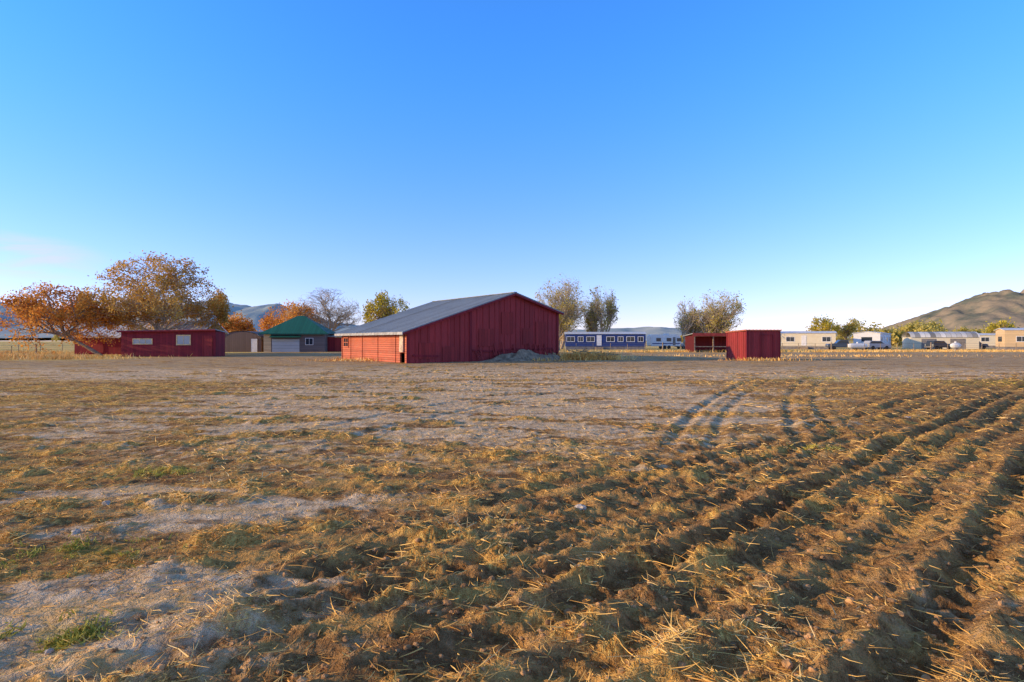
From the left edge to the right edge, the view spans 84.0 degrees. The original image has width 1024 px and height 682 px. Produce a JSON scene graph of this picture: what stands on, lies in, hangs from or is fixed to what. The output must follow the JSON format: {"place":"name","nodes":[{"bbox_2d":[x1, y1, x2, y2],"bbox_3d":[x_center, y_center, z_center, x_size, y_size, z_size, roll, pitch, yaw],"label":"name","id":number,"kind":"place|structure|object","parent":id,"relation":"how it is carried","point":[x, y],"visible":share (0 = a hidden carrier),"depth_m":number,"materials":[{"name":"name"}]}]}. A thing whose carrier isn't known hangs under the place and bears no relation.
{"place":"outdoors","nodes":[
{"label":"outdoors","id":0,"kind":"place"},
{"bbox_2d":[0,301,875,340],"bbox_3d":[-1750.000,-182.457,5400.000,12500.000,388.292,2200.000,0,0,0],"label":"distant hills","id":1,"kind":"structure","parent":0,"point":[255,313],"depth_m":4970.20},
{"bbox_2d":[0,341,1023,681],"bbox_3d":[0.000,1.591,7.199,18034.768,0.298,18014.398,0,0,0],"label":"ground","id":2,"kind":"structure","parent":0,"point":[504,471],"depth_m":5.33,"materials":[{"name":"soil"}]},
{"bbox_2d":[11,344,36,353],"bbox_3d":[-81.750,1.076,67.975,57.232,1.496,0.225,0,0,8],"label":"wire fence","id":3,"kind":"object","parent":2,"relation":"on","point":[28,350],"visible":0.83,"depth_m":64.05,"materials":[{"name":"brown wood"}]},
{"bbox_2d":[0,344,73,350],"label":"wire fence","id":4,"kind":"object","parent":2,"relation":"on","point":[18,345],"visible":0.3,"depth_m":91.21,"materials":[{"name":"brown wood"}]},
{"bbox_2d":[44,648,53,654],"bbox_3d":[-2.400,1.612,2.951,0.039,0.036,0.034,0,0,-36],"label":"field stone","id":5,"kind":"object","parent":2,"relation":"on","point":[51,650],"visible":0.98,"depth_m":2.94,"materials":[{"name":"grey stone"}]},
{"bbox_2d":[0,280,118,355],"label":"orange maple tree","id":6,"kind":"object","parent":2,"relation":"on","point":[31,310],"visible":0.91,"depth_m":58.64,"materials":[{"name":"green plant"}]},
{"bbox_2d":[71,529,80,535],"bbox_3d":[-3.623,1.599,4.722,0.075,0.084,0.073,0,0,0],"label":"field stone","id":7,"kind":"object","parent":2,"relation":"on","point":[76,531],"visible":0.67,"depth_m":4.70,"materials":[{"name":"grey stone"}]},
{"bbox_2d":[102,500,109,504],"bbox_3d":[-3.998,1.605,5.600,0.084,0.072,0.099,0,0,-14],"label":"field stone","id":8,"kind":"object","parent":2,"relation":"on","point":[105,502],"visible":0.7,"depth_m":5.57,"materials":[{"name":"grey stone"}]},
{"bbox_2d":[73,320,228,354],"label":"metal roof barn","id":9,"kind":"structure","parent":2,"relation":"on","point":[99,346],"depth_m":68.20,"materials":[{"name":"metal"}]},
{"bbox_2d":[84,339,103,352],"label":"barn door","id":10,"kind":"structure","parent":9,"relation":"in","point":[99,346],"depth_m":68.05,"materials":[{"name":"red wood"}]},
{"bbox_2d":[70,250,233,333],"bbox_3d":[-41.067,-4.210,65.425,14.750,11.962,15.220,0,0,0],"label":"cottonwood tree","id":11,"kind":"object","parent":2,"relation":"on","point":[142,305],"visible":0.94,"depth_m":63.21,"materials":[{"name":"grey plant"}]},
{"bbox_2d":[117,329,225,356],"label":"red outbuilding","id":12,"kind":"structure","parent":2,"relation":"on","point":[181,343],"depth_m":58.65,"materials":[{"name":"metal"}]},
{"bbox_2d":[133,339,150,343],"bbox_3d":[-38.026,0.045,58.554,1.850,0.450,0.017,0,0,-2],"label":"wide window glass","id":13,"kind":"structure","parent":12,"relation":"in","point":[135,341],"depth_m":58.54,"materials":[{"name":"grey glass"}]},
{"bbox_2d":[132,338,152,343],"bbox_3d":[-38.025,0.045,58.538,2.010,0.610,0.046,0,0,-2],"label":"wide window frame","id":14,"kind":"structure","parent":12,"relation":"in","point":[132,338],"depth_m":58.52,"materials":[{"name":"white wood"}]},
{"bbox_2d":[176,335,190,344],"bbox_3d":[-33.877,-0.105,58.663,1.470,1.070,0.046,0,0,-2],"label":"square window frame","id":15,"kind":"structure","parent":12,"relation":"in","point":[176,335],"depth_m":58.64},
{"bbox_2d":[177,336,189,343],"bbox_3d":[-33.878,-0.105,58.678,1.250,0.850,0.017,0,0,-2],"label":"square window glass","id":16,"kind":"structure","parent":12,"relation":"in","point":[179,338],"depth_m":58.67,"materials":[{"name":"grey glass"}]},
{"bbox_2d":[202,336,212,356],"bbox_3d":[-31.438,0.530,58.726,1.030,2.180,0.066,0,0,-2],"label":"door","id":17,"kind":"structure","parent":12,"relation":"in","point":[207,341],"depth_m":58.73,"materials":[{"name":"red wood"}]},
{"bbox_2d":[214,310,257,331],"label":"orange shrub tree","id":18,"kind":"object","parent":2,"relation":"on","point":[243,325],"visible":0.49,"depth_m":105.06,"materials":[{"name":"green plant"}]},
{"bbox_2d":[225,331,263,351],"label":"arched steel shed","id":19,"kind":"structure","parent":2,"relation":"on","point":[243,341],"depth_m":84.00,"materials":[{"name":"beige paint"}]},
{"bbox_2d":[251,339,256,351],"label":"white door","id":20,"kind":"structure","parent":19,"relation":"in","point":[253,341],"depth_m":83.94,"materials":[{"name":"paint"}]},
{"bbox_2d":[258,299,319,330],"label":"tree","id":21,"kind":"object","parent":2,"relation":"on","point":[269,322],"visible":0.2,"depth_m":100.23,"materials":[{"name":"orange plant"}]},
{"bbox_2d":[271,334,333,351],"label":"walls","id":22,"kind":"structure","parent":2,"relation":"on","point":[319,343],"depth_m":83.84,"materials":[{"name":"grey"}]},
{"bbox_2d":[264,334,270,351],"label":"tan front panel","id":23,"kind":"object","parent":22,"relation":"attached to","point":[267,343],"visible":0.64,"depth_m":83.03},
{"bbox_2d":[272,339,298,351],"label":"garage door","id":24,"kind":"structure","parent":22,"relation":"attached to","point":[285,345],"depth_m":83.31,"materials":[{"name":"white metal"}]},
{"bbox_2d":[269,335,301,337],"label":"door awning","id":25,"kind":"object","parent":22,"relation":"attached to","point":[285,336],"depth_m":82.69,"materials":[{"name":"green metal"}]},
{"bbox_2d":[259,316,335,333],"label":"hip roof","id":26,"kind":"structure","parent":22,"relation":"on","point":[300,325],"depth_m":84.51,"materials":[{"name":"green metal"}]},
{"bbox_2d":[275,287,360,331],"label":"bare tree","id":27,"kind":"object","parent":2,"relation":"on","point":[307,309],"visible":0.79,"depth_m":98.27,"materials":[{"name":"grey plant"}]},
{"bbox_2d":[327,335,341,351],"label":"red shed","id":28,"kind":"structure","parent":2,"relation":"on","point":[334,343],"depth_m":86.09,"materials":[{"name":"metal"}]},
{"bbox_2d":[328,339,334,351],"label":"door","id":29,"kind":"structure","parent":28,"relation":"in","point":[331,342],"depth_m":86.06,"materials":[{"name":"red wood"}]},
{"bbox_2d":[362,290,409,323],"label":"yellow green tree","id":30,"kind":"object","parent":2,"relation":"on","point":[382,310],"visible":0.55,"depth_m":88.93,"materials":[{"name":"green plant"}]},
{"bbox_2d":[334,292,563,362],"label":"red barn","id":31,"kind":"structure","parent":2,"relation":"on","point":[477,328],"depth_m":46.13,"materials":[{"name":"paint"}]},
{"bbox_2d":[343,337,348,346],"bbox_3d":[-14.890,0.120,51.058,0.066,0.900,1.200,0,0,-37],"label":"side window frame","id":32,"kind":"structure","parent":31,"relation":"in","point":[343,337],"depth_m":51.01,"materials":[{"name":"red wood"}]},
{"bbox_2d":[399,335,403,351],"bbox_3d":[-8.160,0.095,41.980,0.080,1.450,0.600,0,0,-37],"label":"hanging door panel","id":33,"kind":"structure","parent":31,"relation":"in","point":[401,337],"depth_m":41.88,"materials":[{"name":"beige wood"}]},
{"bbox_2d":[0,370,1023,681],"bbox_3d":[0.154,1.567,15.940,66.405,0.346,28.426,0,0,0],"label":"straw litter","id":34,"kind":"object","parent":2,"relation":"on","point":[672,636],"visible":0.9,"depth_m":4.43,"materials":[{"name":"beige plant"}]},
{"bbox_2d":[0,415,1023,681],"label":"soil clods","id":35,"kind":"object","parent":2,"relation":"on","point":[786,663],"visible":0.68,"depth_m":3.36,"materials":[{"name":"brown soil"}]},
{"bbox_2d":[0,374,1023,653],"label":"green weeds","id":36,"kind":"object","parent":2,"relation":"on","point":[72,638],"visible":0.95,"depth_m":4.03,"materials":[{"name":"green plant"}]},
{"bbox_2d":[0,348,1023,361],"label":"dry weeds","id":37,"kind":"object","parent":2,"relation":"on","point":[33,355],"visible":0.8,"depth_m":52.01,"materials":[{"name":"plant"}]},
{"bbox_2d":[50,317,988,346],"bbox_3d":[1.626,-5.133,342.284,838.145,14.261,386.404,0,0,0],"label":"distant trees","id":38,"kind":"object","parent":2,"relation":"on","point":[896,336],"visible":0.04,"depth_m":188.34,"materials":[{"name":"green plant"}]},
{"bbox_2d":[478,349,560,361],"bbox_3d":[1.200,1.173,47.000,14.000,1.063,3.500,0,0,-37],"label":"dirt mound","id":39,"kind":"object","parent":2,"relation":"on","point":[522,355],"visible":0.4,"depth_m":45.94,"materials":[{"name":"soil"}]},
{"bbox_2d":[533,272,590,348],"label":"poplar tree","id":40,"kind":"object","parent":2,"relation":"on","point":[568,320],"visible":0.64,"depth_m":114.42,"materials":[{"name":"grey plant"}]},
{"bbox_2d":[574,504,586,509],"bbox_3d":[0.659,1.601,5.448,0.108,0.080,0.103,0,0,36],"label":"field stone","id":41,"kind":"object","parent":2,"relation":"on","point":[581,507],"visible":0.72,"depth_m":5.43,"materials":[{"name":"white stone"}]},
{"bbox_2d":[548,348,625,358],"bbox_3d":[6.654,1.095,50.355,7.699,1.018,3.482,0,0,12],"label":"wood debris pile","id":42,"kind":"object","parent":2,"relation":"on","point":[591,352],"visible":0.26,"depth_m":49.71,"materials":[{"name":"brown wood"}]},
{"bbox_2d":[579,285,618,331],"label":"poplar tree","id":43,"kind":"object","parent":2,"relation":"on","point":[596,315],"visible":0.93,"depth_m":116.28,"materials":[{"name":"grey plant"}]},
{"bbox_2d":[565,346,644,349],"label":"skirting","id":44,"kind":"object","parent":2,"relation":"on","point":[607,347],"visible":0.79,"depth_m":107.57,"materials":[{"name":"metal"}]},
{"bbox_2d":[559,342,680,350],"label":"wire fence","id":45,"kind":"object","parent":2,"relation":"on","point":[627,347],"visible":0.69,"depth_m":94.38,"materials":[{"name":"brown wood"}]},
{"bbox_2d":[647,334,683,348],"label":"travel trailer","id":46,"kind":"object","parent":2,"relation":"on","point":[668,340],"visible":0.96,"depth_m":116.42,"materials":[{"name":"white paint"}]},
{"bbox_2d":[673,296,709,348],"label":"poplar tree","id":47,"kind":"object","parent":2,"relation":"on","point":[687,325],"visible":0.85,"depth_m":117.93,"materials":[{"name":"grey plant"}]},
{"bbox_2d":[684,333,725,351],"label":"red loafing shed","id":48,"kind":"structure","parent":2,"relation":"on","point":[696,342],"depth_m":85.50,"materials":[{"name":"metal"}]},
{"bbox_2d":[692,289,745,332],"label":"poplar tree","id":49,"kind":"object","parent":2,"relation":"on","point":[719,322],"visible":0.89,"depth_m":115.24,"materials":[{"name":"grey plant"}]},
{"bbox_2d":[725,329,781,360],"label":"red metal shed","id":50,"kind":"structure","parent":2,"relation":"on","point":[754,344],"depth_m":47.34,"materials":[{"name":"metal"}]},
{"bbox_2d":[781,346,828,348],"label":"skirting","id":51,"kind":"object","parent":2,"relation":"on","point":[809,347],"visible":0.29,"depth_m":112.30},
{"bbox_2d":[805,314,841,335],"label":"tree","id":52,"kind":"object","parent":2,"relation":"on","point":[824,324],"visible":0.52,"depth_m":177.01,"materials":[{"name":"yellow plant"}]},
{"bbox_2d":[824,340,857,349],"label":"pickup truck","id":53,"kind":"object","parent":2,"relation":"on","point":[842,343],"visible":0.56,"depth_m":101.07,"materials":[{"name":"blue paint"}]},
{"bbox_2d":[836,317,860,339],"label":"tree","id":54,"kind":"object","parent":2,"relation":"on","point":[848,329],"visible":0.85,"depth_m":180.92,"materials":[{"name":"green plant"}]},
{"bbox_2d":[848,342,867,350],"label":"propane tank","id":55,"kind":"object","parent":2,"relation":"on","point":[851,346],"visible":0.74,"depth_m":96.67,"materials":[{"name":"white metal"}]},
{"bbox_2d":[864,341,891,349],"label":"parked car","id":56,"kind":"object","parent":2,"relation":"on","point":[872,345],"visible":0.81,"depth_m":106.28,"materials":[{"name":"grey paint"}]},
{"bbox_2d":[781,342,1023,350],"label":"wire fence","id":57,"kind":"object","parent":2,"relation":"on","point":[897,347],"visible":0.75,"depth_m":89.37,"materials":[{"name":"brown wood"}]},
{"bbox_2d":[924,341,950,348],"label":"parked car","id":58,"kind":"object","parent":2,"relation":"on","point":[939,344],"visible":0.66,"depth_m":108.50,"materials":[{"name":"grey paint"}]},
{"bbox_2d":[901,332,979,348],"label":"striped metal shed","id":59,"kind":"structure","parent":2,"relation":"on","point":[921,339],"depth_m":118.35,"materials":[{"name":"beige"}]},
{"bbox_2d":[921,339,965,348],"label":"doors","id":60,"kind":"structure","parent":59,"relation":"in","point":[923,341],"depth_m":117.43,"materials":[{"name":"white metal"}]},
{"bbox_2d":[950,341,960,349],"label":"propane tank","id":61,"kind":"object","parent":2,"relation":"on","point":[955,344],"visible":0.81,"depth_m":95.68,"materials":[{"name":"white metal"}]},
{"bbox_2d":[979,341,988,348],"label":"parked car","id":62,"kind":"object","parent":2,"relation":"on","point":[982,345],"visible":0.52,"depth_m":117.00,"materials":[{"name":"grey paint"}]},
{"bbox_2d":[980,317,1020,332],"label":"tree","id":63,"kind":"object","parent":2,"relation":"on","point":[1002,324],"visible":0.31,"depth_m":129.54,"materials":[{"name":"yellow plant"}]},
{"bbox_2d":[996,347,1023,349],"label":"skirting","id":64,"kind":"object","parent":2,"relation":"on","point":[1006,348],"visible":0.6,"depth_m":100.76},
{"bbox_2d":[0,0,1023,330],"label":"sky","id":65,"kind":"structure","parent":0,"point":[803,160],"materials":[{"name":"blue"}]},
{"bbox_2d":[565,334,645,345],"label":"walls","id":66,"kind":"structure","parent":0,"point":[605,343],"depth_m":107.54,"materials":[{"name":"blue"}]},
{"bbox_2d":[586,336,594,341],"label":"window frame","id":67,"kind":"object","parent":66,"relation":"attached to","point":[590,338],"visible":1,"depth_m":107.68,"materials":[{"name":"white plastic"}]},
{"bbox_2d":[597,335,601,345],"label":"door","id":68,"kind":"structure","parent":66,"relation":"attached to","point":[599,340],"depth_m":107.57,"materials":[{"name":"white paint"}]},
{"bbox_2d":[564,332,646,333],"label":"roof","id":69,"kind":"structure","parent":66,"relation":"on","point":[605,333],"depth_m":108.33,"materials":[{"name":"grey metal"}]},
{"bbox_2d":[606,336,614,341],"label":"window frame","id":70,"kind":"object","parent":66,"relation":"attached to","point":[610,338],"visible":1,"depth_m":107.45,"materials":[{"name":"white plastic"}]},
{"bbox_2d":[781,333,835,344],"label":"walls","id":71,"kind":"structure","parent":0,"point":[813,338],"depth_m":111.97,"materials":[{"name":"beige"}]},
{"bbox_2d":[786,337,793,340],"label":"window glass","id":72,"kind":"object","parent":71,"relation":"in","point":[789,338],"visible":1,"depth_m":113.36,"materials":[{"name":"black glass"}]},
{"bbox_2d":[801,336,805,344],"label":"door","id":73,"kind":"structure","parent":71,"relation":"attached to","point":[803,340],"depth_m":112.35,"materials":[{"name":"white paint"}]},
{"bbox_2d":[781,331,836,332],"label":"roof","id":74,"kind":"structure","parent":71,"relation":"on","point":[808,332],"depth_m":113.05,"materials":[{"name":"grey metal"}]},
{"bbox_2d":[822,337,830,340],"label":"window glass","id":75,"kind":"object","parent":71,"relation":"in","point":[824,338],"visible":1,"depth_m":110.75,"materials":[{"name":"black glass"}]},
{"bbox_2d":[853,333,890,344],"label":"walls","id":76,"kind":"structure","parent":0,"point":[874,336],"depth_m":114.22,"materials":[{"name":"white metal"}]},
{"bbox_2d":[861,337,871,341],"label":"end window","id":77,"kind":"structure","parent":76,"relation":"attached to","point":[863,339],"depth_m":113.50,"materials":[{"name":"grey glass"}]},
{"bbox_2d":[846,289,1023,340],"bbox_3d":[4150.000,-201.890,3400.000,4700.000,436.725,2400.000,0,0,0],"label":"brown mountain","id":78,"kind":"structure","parent":0,"point":[976,311],"depth_m":3112.61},
{"bbox_2d":[996,330,1023,346],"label":"walls","id":79,"kind":"structure","parent":0,"point":[1008,338],"depth_m":100.72,"materials":[{"name":"beige paint"}]},
{"bbox_2d":[994,328,1023,330],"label":"roof","id":80,"kind":"structure","parent":79,"relation":"on","point":[1010,329],"depth_m":101.36,"materials":[{"name":"grey metal"}]},
{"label":"front window frame","id":81,"kind":"object","parent":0,"visible":0},
{"bbox_2d":[306,338,312,344],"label":"front window glass","id":82,"kind":"object","parent":81,"relation":"attached to","point":[309,341],"visible":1,"depth_m":83.75,"materials":[{"name":"grey glass"}]},
{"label":"skirting","id":83,"kind":"object","parent":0,"visible":0},
{"bbox_2d":[979,335,995,345],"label":"walls","id":84,"kind":"structure","parent":83,"relation":"on","point":[992,342],"depth_m":126.46,"materials":[{"name":"beige"}]},
{"bbox_2d":[978,333,995,334],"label":"roof","id":85,"kind":"structure","parent":84,"relation":"on","point":[987,333],"depth_m":127.54,"materials":[{"name":"grey metal"}]}
]}

